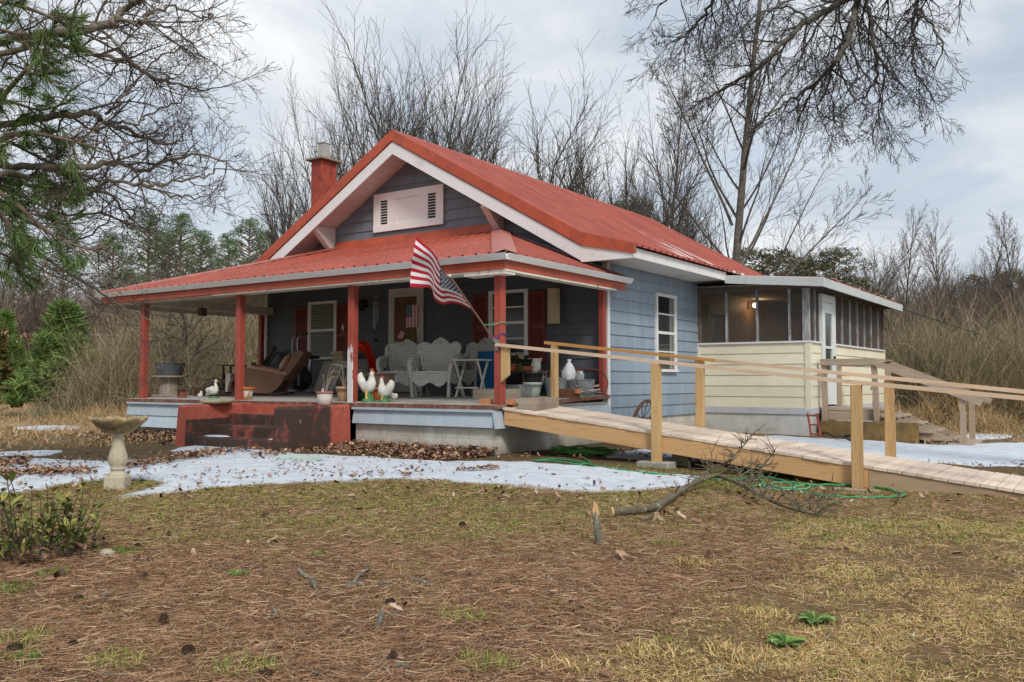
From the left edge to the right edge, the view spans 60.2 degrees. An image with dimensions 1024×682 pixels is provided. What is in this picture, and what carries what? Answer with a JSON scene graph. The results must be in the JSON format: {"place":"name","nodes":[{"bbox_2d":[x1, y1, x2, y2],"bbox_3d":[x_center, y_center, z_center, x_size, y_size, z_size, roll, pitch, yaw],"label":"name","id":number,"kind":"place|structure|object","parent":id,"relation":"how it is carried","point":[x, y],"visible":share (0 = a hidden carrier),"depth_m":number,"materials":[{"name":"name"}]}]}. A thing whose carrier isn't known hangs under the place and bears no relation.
{"place":"outdoors","nodes":[
{"label":"outdoors","id":0,"kind":"place"},
{"bbox_2d":[0,395,1023,681],"bbox_3d":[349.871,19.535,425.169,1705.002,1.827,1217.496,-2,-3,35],"label":"ground","id":1,"kind":"structure","parent":0,"point":[132,449],"depth_m":4.48,"materials":[{"name":"soil"}]},
{"bbox_2d":[0,328,23,410],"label":"young pine","id":2,"kind":"object","parent":1,"relation":"on","point":[4,363],"visible":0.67,"depth_m":24.99,"materials":[{"name":"green plant"}]},
{"bbox_2d":[0,307,30,402],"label":"young pine","id":3,"kind":"object","parent":1,"relation":"on","point":[17,352],"visible":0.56,"depth_m":33.94,"materials":[{"name":"green plant"}]},
{"bbox_2d":[0,645,47,664],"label":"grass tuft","id":4,"kind":"object","parent":1,"relation":"on","point":[21,653],"visible":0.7,"depth_m":3.15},
{"bbox_2d":[0,624,59,646],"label":"grass tuft","id":5,"kind":"object","parent":1,"relation":"on","point":[28,634],"visible":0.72,"depth_m":3.39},
{"bbox_2d":[0,274,73,358],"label":"bare tree","id":6,"kind":"object","parent":1,"relation":"on","point":[27,318],"visible":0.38,"depth_m":49.17,"materials":[{"name":"brown plant"}]},
{"bbox_2d":[0,263,101,323],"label":"bare tree","id":7,"kind":"object","parent":1,"relation":"on","point":[9,290],"visible":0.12,"depth_m":54.09,"materials":[{"name":"brown plant"}]},
{"bbox_2d":[0,296,104,412],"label":"young pine","id":8,"kind":"object","parent":1,"relation":"on","point":[20,387],"visible":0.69,"depth_m":24.51,"materials":[{"name":"green plant"}]},
{"bbox_2d":[0,470,111,567],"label":"leafy shrub","id":9,"kind":"object","parent":1,"relation":"on","point":[65,534],"visible":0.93,"depth_m":5.00,"materials":[{"name":"green plant"}]},
{"bbox_2d":[32,221,93,303],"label":"pine tree","id":10,"kind":"object","parent":1,"relation":"on","point":[63,232],"visible":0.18,"depth_m":66.25,"materials":[{"name":"green plant"}]},
{"bbox_2d":[0,391,127,424],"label":"broom grass","id":11,"kind":"structure","parent":1,"relation":"on","point":[103,414],"depth_m":21.01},
{"bbox_2d":[0,0,135,298],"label":"overhanging pine","id":12,"kind":"object","parent":1,"relation":"on","point":[13,202],"visible":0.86,"depth_m":8.28,"materials":[{"name":"green plant"}]},
{"bbox_2d":[86,229,137,290],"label":"pine tree","id":13,"kind":"object","parent":1,"relation":"on","point":[118,252],"visible":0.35,"depth_m":70.18,"materials":[{"name":"green plant"}]},
{"bbox_2d":[82,266,149,349],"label":"bare tree","id":14,"kind":"object","parent":1,"relation":"on","point":[92,303],"visible":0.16,"depth_m":45.13,"materials":[{"name":"brown plant"}]},
{"bbox_2d":[88,415,147,489],"bbox_3d":[-3.622,1.039,8.127,0.508,0.701,0.513,-2,-3,35],"label":"bird bath","id":15,"kind":"object","parent":1,"relation":"on","point":[117,428],"visible":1,"depth_m":8.05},
{"bbox_2d":[82,644,162,672],"bbox_3d":[-1.379,1.116,3.102,0.272,0.053,0.274,-1,-3,22],"label":"grass tuft","id":16,"kind":"object","parent":1,"relation":"on","point":[123,660],"visible":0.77,"depth_m":3.11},
{"bbox_2d":[10,252,257,419],"bbox_3d":[-9.220,-0.103,27.428,10.100,5.775,11.897,-2,-3,35],"label":"brush thicket","id":17,"kind":"object","parent":1,"relation":"on","point":[116,378],"visible":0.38,"depth_m":23.75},
{"bbox_2d":[0,224,267,367],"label":"brush thicket","id":18,"kind":"object","parent":1,"relation":"on","point":[109,314],"visible":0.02,"depth_m":51.35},
{"bbox_2d":[0,0,298,386],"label":"overhanging tree","id":19,"kind":"object","parent":1,"relation":"on","point":[110,123],"visible":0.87,"depth_m":9.04,"materials":[{"name":"brown plant"}]},
{"bbox_2d":[122,208,178,283],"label":"pine tree","id":20,"kind":"object","parent":1,"relation":"on","point":[149,224],"visible":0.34,"depth_m":72.22,"materials":[{"name":"green plant"}]},
{"bbox_2d":[141,212,218,278],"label":"pine tree","id":21,"kind":"object","parent":1,"relation":"on","point":[180,225],"visible":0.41,"depth_m":70.18,"materials":[{"name":"green plant"}]},
{"bbox_2d":[125,244,248,394],"bbox_3d":[-8.581,-0.242,24.066,2.578,4.782,3.161,-2,-3,35],"label":"thicket sapling","id":22,"kind":"object","parent":1,"relation":"on","point":[186,334],"visible":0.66,"depth_m":23.83,"materials":[{"name":"brown plant"}]},
{"bbox_2d":[178,230,231,276],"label":"pine tree","id":23,"kind":"object","parent":1,"relation":"on","point":[205,241],"visible":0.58,"depth_m":66.16,"materials":[{"name":"green plant"}]},
{"bbox_2d":[199,235,252,269],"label":"pine tree","id":24,"kind":"object","parent":1,"relation":"on","point":[227,250],"visible":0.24,"depth_m":72.22,"materials":[{"name":"green plant"}]},
{"bbox_2d":[205,217,274,271],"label":"pine tree","id":25,"kind":"object","parent":1,"relation":"on","point":[248,223],"visible":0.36,"depth_m":64.18,"materials":[{"name":"green plant"}]},
{"bbox_2d":[207,650,285,679],"bbox_3d":[-0.917,1.118,3.048,0.268,0.050,0.286,1,-3,-14],"label":"grass tuft","id":26,"kind":"object","parent":1,"relation":"on","point":[247,667],"visible":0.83,"depth_m":3.06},
{"bbox_2d":[175,402,349,451],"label":"concrete steps","id":27,"kind":"structure","parent":1,"relation":"on","point":[292,426],"depth_m":13.27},
{"bbox_2d":[316,364,345,404],"bbox_3d":[-2.741,0.658,13.364,0.342,0.618,0.673,1,-3,-27],"label":"flower pot","id":28,"kind":"object","parent":27,"relation":"on","point":[324,397],"visible":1,"depth_m":13.43,"materials":[{"name":"ceramic"}]},
{"bbox_2d":[67,428,497,460],"bbox_3d":[-4.299,1.560,13.789,9.079,0.161,1.736,-2,-3,35],"label":"leaf drift","id":29,"kind":"object","parent":1,"relation":"on","point":[403,449],"visible":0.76,"depth_m":12.28,"materials":[{"name":"brown plant"}]},
{"bbox_2d":[233,61,363,262],"bbox_3d":[-7.263,-3.583,30.744,4.567,12.382,7.034,1,-3,-21],"label":"bare tree","id":30,"kind":"object","parent":1,"relation":"on","point":[282,222],"visible":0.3,"depth_m":31.16,"materials":[{"name":"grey plant"}]},
{"bbox_2d":[271,454,325,461],"bbox_3d":[-2.653,1.447,10.862,0.712,0.070,0.258,-1,-3,27],"label":"plastic sheet","id":31,"kind":"object","parent":1,"relation":"on","point":[305,458],"visible":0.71,"depth_m":10.87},
{"bbox_2d":[0,446,699,499],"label":"snow","id":32,"kind":"structure","parent":1,"relation":"on","point":[571,476],"depth_m":9.53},
{"bbox_2d":[0,444,499,476],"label":"leaf scatter","id":33,"kind":"object","parent":32,"relation":"on","point":[40,469],"visible":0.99,"depth_m":10.17,"materials":[{"name":"brown plant"}]},
{"bbox_2d":[258,45,442,221],"bbox_3d":[-5.975,-4.139,33.071,7.201,13.695,5.402,-1,-3,22],"label":"bare tree","id":34,"kind":"object","parent":1,"relation":"on","point":[344,162],"visible":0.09,"depth_m":33.10,"materials":[{"name":"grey plant"}]},
{"bbox_2d":[291,13,508,176],"bbox_3d":[-4.321,-4.947,33.993,8.344,15.428,6.259,-1,-3,29],"label":"bare tree","id":35,"kind":"object","parent":1,"relation":"on","point":[400,111],"visible":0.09,"depth_m":33.63,"materials":[{"name":"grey plant"}]},
{"bbox_2d":[318,0,523,170],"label":"bare tree","id":36,"kind":"object","parent":1,"relation":"on","point":[373,114],"visible":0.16,"depth_m":33.28,"materials":[{"name":"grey plant"}]},
{"bbox_2d":[322,30,531,171],"bbox_3d":[-3.326,-4.760,34.244,8.152,15.074,6.116,0,-3,0],"label":"bare tree","id":37,"kind":"object","parent":1,"relation":"on","point":[469,142],"visible":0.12,"depth_m":33.67,"materials":[{"name":"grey plant"}]},
{"bbox_2d":[381,38,519,170],"bbox_3d":[-1.910,-4.183,33.992,6.709,13.895,10.334,-2,-3,34],"label":"bare tree","id":38,"kind":"object","parent":1,"relation":"on","point":[464,136],"visible":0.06,"depth_m":31.92,"materials":[{"name":"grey plant"}]},
{"bbox_2d":[434,604,500,624],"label":"grass tuft","id":39,"kind":"object","parent":1,"relation":"on","point":[466,615],"visible":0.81,"depth_m":3.73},
{"bbox_2d":[17,494,939,610],"bbox_3d":[0.346,1.293,6.391,6.680,0.172,2.722,2,-4,-42],"label":"leaf scatter","id":40,"kind":"object","parent":1,"relation":"on","point":[394,605],"visible":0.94,"depth_m":6.23,"materials":[{"name":"brown plant"}]},
{"bbox_2d":[455,645,529,674],"bbox_3d":[-0.078,1.121,3.099,0.304,0.052,0.242,-1,-3,14],"label":"grass tuft","id":41,"kind":"object","parent":1,"relation":"on","point":[488,659],"visible":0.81,"depth_m":3.10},
{"bbox_2d":[95,129,902,454],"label":"house","id":42,"kind":"structure","parent":1,"relation":"on","point":[329,263],"depth_m":16.54,"materials":[{"name":"wood"}]},
{"bbox_2d":[151,375,187,396],"bbox_3d":[-6.740,0.885,17.383,0.670,0.411,0.670,-2,-3,35],"label":"cable spool table","id":43,"kind":"object","parent":42,"relation":"on","point":[169,385],"visible":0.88,"depth_m":17.21,"materials":[{"name":"grey wood"}]},
{"bbox_2d":[154,363,184,375],"bbox_3d":[-6.740,0.556,17.398,0.594,0.245,0.594,-2,-3,35],"label":"wash tub","id":44,"kind":"object","parent":43,"relation":"on","point":[163,369],"visible":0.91,"depth_m":17.18,"materials":[{"name":"metal"}]},
{"bbox_2d":[227,351,311,395],"bbox_3d":[-4.612,0.622,16.883,1.454,0.857,0.700,0,-3,5],"label":"recliner","id":45,"kind":"object","parent":42,"relation":"on","point":[262,379],"visible":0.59,"depth_m":16.58,"materials":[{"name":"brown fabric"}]},
{"bbox_2d":[284,333,319,392],"bbox_3d":[-4.229,0.446,17.863,0.819,1.216,0.500,-1,-3,25],"label":"exercise bike","id":46,"kind":"object","parent":42,"relation":"on","point":[302,381],"visible":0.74,"depth_m":17.78,"materials":[{"name":"black plastic"}]},
{"bbox_2d":[307,300,337,359],"bbox_3d":[-3.953,-0.221,18.386,0.875,1.210,0.075,-2,-3,35],"label":"window","id":47,"kind":"structure","parent":42,"relation":"in","point":[321,341],"depth_m":18.39,"materials":[{"name":"white paint"}]},
{"bbox_2d":[313,361,346,391],"bbox_3d":[-3.448,0.707,16.921,0.962,0.651,0.195,-2,-3,35],"label":"trestle board","id":48,"kind":"object","parent":42,"relation":"on","point":[334,382],"visible":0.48,"depth_m":16.97,"materials":[{"name":"grey wood"}]},
{"bbox_2d":[357,368,375,401],"bbox_3d":[-2.250,0.679,13.623,0.376,0.517,0.224,-2,-3,35],"label":"rooster statue","id":49,"kind":"object","parent":42,"relation":"on","point":[368,387],"visible":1,"depth_m":13.53,"materials":[{"name":"ceramic"}]},
{"bbox_2d":[358,359,376,387],"bbox_3d":[-2.796,0.683,16.881,0.460,0.660,0.362,-2,-3,35],"label":"storage box","id":50,"kind":"object","parent":42,"relation":"on","point":[363,367],"visible":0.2,"depth_m":16.67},
{"bbox_2d":[358,340,376,372],"bbox_3d":[-2.720,0.321,16.471,0.625,0.696,0.220,-2,-3,35],"label":"orange cloth","id":51,"kind":"object","parent":50,"relation":"on","point":[364,346],"visible":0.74,"depth_m":16.45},
{"bbox_2d":[378,376,394,401],"bbox_3d":[-1.910,0.726,13.423,0.307,0.403,0.175,-2,-3,35],"label":"hen statue","id":52,"kind":"object","parent":42,"relation":"on","point":[384,391],"visible":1,"depth_m":13.37,"materials":[{"name":"ceramic"}]},
{"bbox_2d":[376,339,429,395],"bbox_3d":[-1.923,0.463,15.628,0.867,1.033,0.663,0,-3,11],"label":"wicker chair","id":53,"kind":"object","parent":42,"relation":"on","point":[395,356],"visible":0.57,"depth_m":15.86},
{"bbox_2d":[388,287,423,392],"bbox_3d":[-2.069,-0.015,17.029,0.875,2.025,0.099,-2,-3,35],"label":"door","id":54,"kind":"structure","parent":42,"relation":"in","point":[398,298],"depth_m":17.11,"materials":[{"name":"white paint"}]},
{"bbox_2d":[405,304,418,327],"bbox_3d":[-1.923,-0.484,16.942,0.333,0.443,0.012,-2,-3,35],"label":"flag","id":55,"kind":"object","parent":54,"relation":"attached to","point":[412,314],"depth_m":16.93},
{"bbox_2d":[407,337,462,396],"bbox_3d":[-1.292,0.439,14.951,0.867,1.033,0.663,-1,-3,15],"label":"wicker chair","id":56,"kind":"object","parent":42,"relation":"on","point":[435,357],"visible":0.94,"depth_m":15.08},
{"bbox_2d":[410,236,498,349],"bbox_3d":[-0.927,-0.659,11.924,1.090,1.559,1.072,-2,-3,35],"label":"flag on pole","id":57,"kind":"object","parent":42,"relation":"attached to","point":[427,271],"visible":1,"depth_m":11.85,"materials":[{"name":"multicoloured fabric"}]},
{"bbox_2d":[450,359,491,397],"bbox_3d":[-0.673,0.617,14.495,0.580,0.628,0.380,-1,-3,27],"label":"tray table","id":58,"kind":"object","parent":42,"relation":"on","point":[462,372],"visible":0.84,"depth_m":14.42,"materials":[{"name":"beige paint"}]},
{"bbox_2d":[450,337,493,394],"bbox_3d":[-0.659,0.439,15.574,0.867,1.033,0.663,-3,-4,45],"label":"wicker chair","id":59,"kind":"object","parent":42,"relation":"on","point":[470,376],"visible":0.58,"depth_m":15.80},
{"bbox_2d":[478,351,493,388],"bbox_3d":[-0.372,0.555,14.947,0.440,0.748,0.440,-2,-3,35],"label":"blue barrel","id":60,"kind":"object","parent":42,"relation":"on","point":[489,380],"visible":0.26,"depth_m":14.76,"materials":[{"name":"plastic"}]},
{"bbox_2d":[473,389,520,398],"bbox_3d":[-0.238,0.827,13.808,0.720,0.155,0.240,-1,-3,23],"label":"planter box","id":61,"kind":"object","parent":42,"relation":"on","point":[489,393],"visible":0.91,"depth_m":13.72,"materials":[{"name":"grey wood"}]},
{"bbox_2d":[488,289,528,355],"bbox_3d":[-0.070,-0.323,15.709,0.880,1.170,0.075,-2,-3,35],"label":"window","id":62,"kind":"structure","parent":42,"relation":"in","point":[516,299],"depth_m":15.63,"materials":[{"name":"glass"}]},
{"bbox_2d":[545,245,561,323],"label":"hanging plank house","id":63,"kind":"structure","parent":42,"relation":"hanging from","point":[553,305],"depth_m":14.91,"materials":[{"name":"brown wood"}]},
{"bbox_2d":[567,379,594,395],"bbox_3d":[1.110,0.754,14.304,0.494,0.270,0.494,-2,-3,35],"label":"wash tub","id":64,"kind":"object","parent":42,"relation":"on","point":[584,384],"visible":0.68,"depth_m":14.11,"materials":[{"name":"metal"}]},
{"bbox_2d":[654,292,678,371],"bbox_3d":[2.876,-0.147,16.438,0.075,1.445,0.920,-2,-3,35],"label":"window","id":65,"kind":"structure","parent":42,"relation":"in","point":[665,306],"depth_m":16.44,"materials":[{"name":"glass"}]},
{"bbox_2d":[819,293,836,404],"bbox_3d":[6.275,0.183,17.469,0.142,2.180,0.950,-2,-3,35],"label":"side door","id":66,"kind":"structure","parent":42,"relation":"in","point":[827,313],"depth_m":17.52,"materials":[{"name":"white wood"}]},
{"bbox_2d":[0,478,1023,681],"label":"pine needles","id":67,"kind":"object","parent":1,"relation":"on","point":[55,654],"visible":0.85,"depth_m":4.24,"materials":[{"name":"plant"}]},
{"bbox_2d":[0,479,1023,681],"bbox_3d":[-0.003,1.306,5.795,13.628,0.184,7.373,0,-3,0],"label":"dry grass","id":68,"kind":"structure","parent":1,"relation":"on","point":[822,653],"depth_m":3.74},
{"bbox_2d":[0,462,1023,681],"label":"green grass","id":69,"kind":"structure","parent":1,"relation":"on","point":[475,512],"depth_m":6.62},
{"bbox_2d":[0,448,1023,511],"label":"leaf scatter","id":70,"kind":"object","parent":1,"relation":"on","point":[402,486],"visible":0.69,"depth_m":8.61,"materials":[{"name":"brown plant"}]},
{"bbox_2d":[0,398,1023,463],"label":"field grass","id":71,"kind":"structure","parent":1,"relation":"on","point":[38,421],"depth_m":17.20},
{"bbox_2d":[0,490,1023,681],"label":"leaf scatter","id":72,"kind":"object","parent":1,"relation":"on","point":[193,551],"visible":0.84,"depth_m":4.97,"materials":[{"name":"brown plant"}]},
{"bbox_2d":[1,497,1023,675],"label":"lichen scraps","id":73,"kind":"object","parent":1,"relation":"on","point":[719,670],"visible":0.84,"depth_m":4.89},
{"bbox_2d":[426,31,633,201],"bbox_3d":[1.097,-4.227,36.505,7.850,14.211,13.043,2,-3,-37],"label":"bare tree","id":74,"kind":"object","parent":1,"relation":"on","point":[539,167],"visible":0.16,"depth_m":34.30,"materials":[{"name":"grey plant"}]},
{"bbox_2d":[522,648,603,678],"bbox_3d":[0.174,1.121,3.076,0.304,0.051,0.256,-1,-3,11],"label":"grass tuft","id":75,"kind":"object","parent":1,"relation":"on","point":[571,664],"visible":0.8,"depth_m":3.07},
{"bbox_2d":[551,445,618,455],"bbox_3d":[1.000,1.509,12.188,1.073,0.102,0.777,-2,-3,35],"label":"garden hose","id":76,"kind":"object","parent":1,"relation":"on","point":[572,450],"visible":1,"depth_m":12.00,"materials":[{"name":"green plastic"}]},
{"bbox_2d":[591,501,603,545],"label":"snapped sapling","id":77,"kind":"object","parent":1,"relation":"on","point":[595,514],"visible":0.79,"depth_m":5.44,"materials":[{"name":"grey plant"}]},
{"bbox_2d":[495,55,739,243],"bbox_3d":[4.349,-4.360,33.654,9.109,14.224,5.914,-2,-3,38],"label":"bare tree","id":78,"kind":"object","parent":1,"relation":"on","point":[587,190],"visible":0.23,"depth_m":33.63,"materials":[{"name":"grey plant"}]},
{"bbox_2d":[561,117,718,233],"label":"bare tree","id":79,"kind":"object","parent":1,"relation":"on","point":[653,189],"visible":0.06,"depth_m":39.71,"materials":[{"name":"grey plant"}]},
{"bbox_2d":[534,457,750,479],"bbox_3d":[1.460,1.502,10.392,2.550,0.117,0.848,-2,-3,42],"label":"garden hose","id":80,"kind":"object","parent":1,"relation":"on","point":[562,461],"visible":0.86,"depth_m":10.54,"materials":[{"name":"green plastic"}]},
{"bbox_2d":[606,633,691,661],"bbox_3d":[0.498,1.130,3.248,0.322,0.052,0.294,-2,-3,35],"label":"grass tuft","id":81,"kind":"object","parent":1,"relation":"on","point":[649,652],"visible":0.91,"depth_m":3.24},
{"bbox_2d":[636,460,675,468],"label":"concrete block","id":82,"kind":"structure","parent":1,"relation":"on","point":[662,464],"depth_m":10.53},
{"bbox_2d":[616,72,721,242],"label":"bare tree","id":83,"kind":"object","parent":1,"relation":"on","point":[670,147],"visible":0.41,"depth_m":36.07,"materials":[{"name":"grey plant"}]},
{"bbox_2d":[627,126,754,258],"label":"bare tree","id":84,"kind":"object","parent":1,"relation":"on","point":[685,221],"visible":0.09,"depth_m":32.26,"materials":[{"name":"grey plant"}]},
{"bbox_2d":[610,422,849,521],"bbox_3d":[2.277,1.116,8.175,1.652,0.673,4.816,-1,-3,22],"label":"fallen branch","id":85,"kind":"object","parent":1,"relation":"on","point":[658,505],"visible":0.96,"depth_m":7.66,"materials":[{"name":"wood"}]},
{"bbox_2d":[703,637,782,665],"bbox_3d":[0.833,1.134,3.227,0.301,0.053,0.241,-2,-3,35],"label":"grass tuft","id":86,"kind":"object","parent":1,"relation":"on","point":[717,647],"visible":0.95,"depth_m":3.23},
{"bbox_2d":[614,0,895,275],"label":"bare tree","id":87,"kind":"object","parent":1,"relation":"on","point":[738,234],"visible":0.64,"depth_m":29.19,"materials":[{"name":"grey plant"}]},
{"bbox_2d":[495,341,1023,498],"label":"wheelchair ramp","id":88,"kind":"structure","parent":1,"relation":"on","point":[855,466],"depth_m":10.37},
{"bbox_2d":[518,397,557,410],"bbox_3d":[0.374,0.881,12.349,0.260,0.175,0.980,-1,-3,21],"label":"planter box","id":89,"kind":"object","parent":88,"relation":"on","point":[537,403],"visible":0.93,"depth_m":11.94,"materials":[{"name":"grey wood"}]},
{"bbox_2d":[737,604,805,624],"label":"grass tuft","id":90,"kind":"object","parent":1,"relation":"on","point":[770,615],"visible":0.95,"depth_m":3.78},
{"bbox_2d":[730,246,818,276],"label":"evergreen tree","id":91,"kind":"object","parent":1,"relation":"on","point":[754,252],"visible":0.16,"depth_m":51.59,"materials":[{"name":"green plant"}]},
{"bbox_2d":[766,633,807,645],"bbox_3d":[1.040,1.145,3.390,0.157,0.027,0.150,1,-3,-19],"label":"weed rosette","id":92,"kind":"object","parent":1,"relation":"on","point":[782,639],"visible":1,"depth_m":3.38,"materials":[{"name":"green plant"}]},
{"bbox_2d":[621,0,974,185],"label":"overhanging tree","id":93,"kind":"object","parent":1,"relation":"on","point":[846,40],"visible":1,"depth_m":9.72,"materials":[{"name":"brown plant"}]},
{"bbox_2d":[604,435,1023,466],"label":"snow","id":94,"kind":"structure","parent":1,"relation":"on","point":[986,454],"depth_m":13.78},
{"bbox_2d":[796,610,835,623],"bbox_3d":[1.271,1.157,3.689,0.169,0.032,0.169,-2,-3,35],"label":"weed rosette","id":95,"kind":"object","parent":1,"relation":"on","point":[817,618],"visible":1,"depth_m":3.71,"materials":[{"name":"green plant"}]},
{"bbox_2d":[753,475,905,498],"bbox_3d":[3.152,1.502,9.048,1.638,0.076,1.139,-2,-3,35],"label":"garden hose","id":96,"kind":"object","parent":1,"relation":"on","point":[845,484],"visible":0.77,"depth_m":9.15,"materials":[{"name":"green plastic"}]},
{"bbox_2d":[801,246,886,295],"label":"evergreen tree","id":97,"kind":"object","parent":1,"relation":"on","point":[827,266],"visible":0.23,"depth_m":49.85,"materials":[{"name":"green plant"}]},
{"bbox_2d":[792,218,925,295],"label":"bare tree","id":98,"kind":"object","parent":1,"relation":"on","point":[889,271],"visible":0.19,"depth_m":58.48,"materials":[{"name":"grey plant"}]},
{"bbox_2d":[820,420,918,443],"bbox_3d":[6.525,1.685,16.170,1.690,0.420,0.130,-2,-3,35],"label":"retaining board","id":99,"kind":"object","parent":1,"relation":"on","point":[907,432],"visible":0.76,"depth_m":16.05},
{"bbox_2d":[872,242,902,330],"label":"bare tree","id":100,"kind":"object","parent":1,"relation":"on","point":[885,269],"visible":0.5,"depth_m":39.94,"materials":[{"name":"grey plant"}]},
{"bbox_2d":[876,201,928,342],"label":"bare tree","id":101,"kind":"object","parent":1,"relation":"on","point":[908,270],"visible":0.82,"depth_m":33.90,"materials":[{"name":"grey plant"}]},
{"bbox_2d":[820,358,992,445],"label":"back stairs","id":102,"kind":"structure","parent":1,"relation":"on","point":[929,432],"depth_m":16.36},
{"bbox_2d":[833,244,1023,354],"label":"brush thicket","id":103,"kind":"object","parent":1,"relation":"on","point":[961,309],"visible":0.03,"depth_m":38.20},
{"bbox_2d":[907,209,965,344],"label":"bare tree","id":104,"kind":"object","parent":1,"relation":"on","point":[937,282],"visible":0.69,"depth_m":36.32,"materials":[{"name":"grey plant"}]},
{"bbox_2d":[870,275,1023,425],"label":"brush thicket","id":105,"kind":"object","parent":1,"relation":"on","point":[952,356],"visible":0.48,"depth_m":22.95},
{"bbox_2d":[917,226,977,341],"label":"bare tree","id":106,"kind":"object","parent":1,"relation":"on","point":[935,272],"visible":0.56,"depth_m":38.28,"materials":[{"name":"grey plant"}]},
{"bbox_2d":[881,366,1023,431],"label":"broom grass","id":107,"kind":"structure","parent":1,"relation":"on","point":[985,419],"depth_m":21.39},
{"bbox_2d":[942,215,1021,354],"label":"bare tree","id":108,"kind":"object","parent":1,"relation":"on","point":[992,289],"visible":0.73,"depth_m":35.03,"materials":[{"name":"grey plant"}]},
{"bbox_2d":[985,212,1023,356],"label":"bare tree","id":109,"kind":"object","parent":1,"relation":"on","point":[1011,278],"visible":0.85,"depth_m":34.44,"materials":[{"name":"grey plant"}]},
{"bbox_2d":[0,0,1023,325],"label":"sky","id":110,"kind":"structure","parent":0,"point":[970,179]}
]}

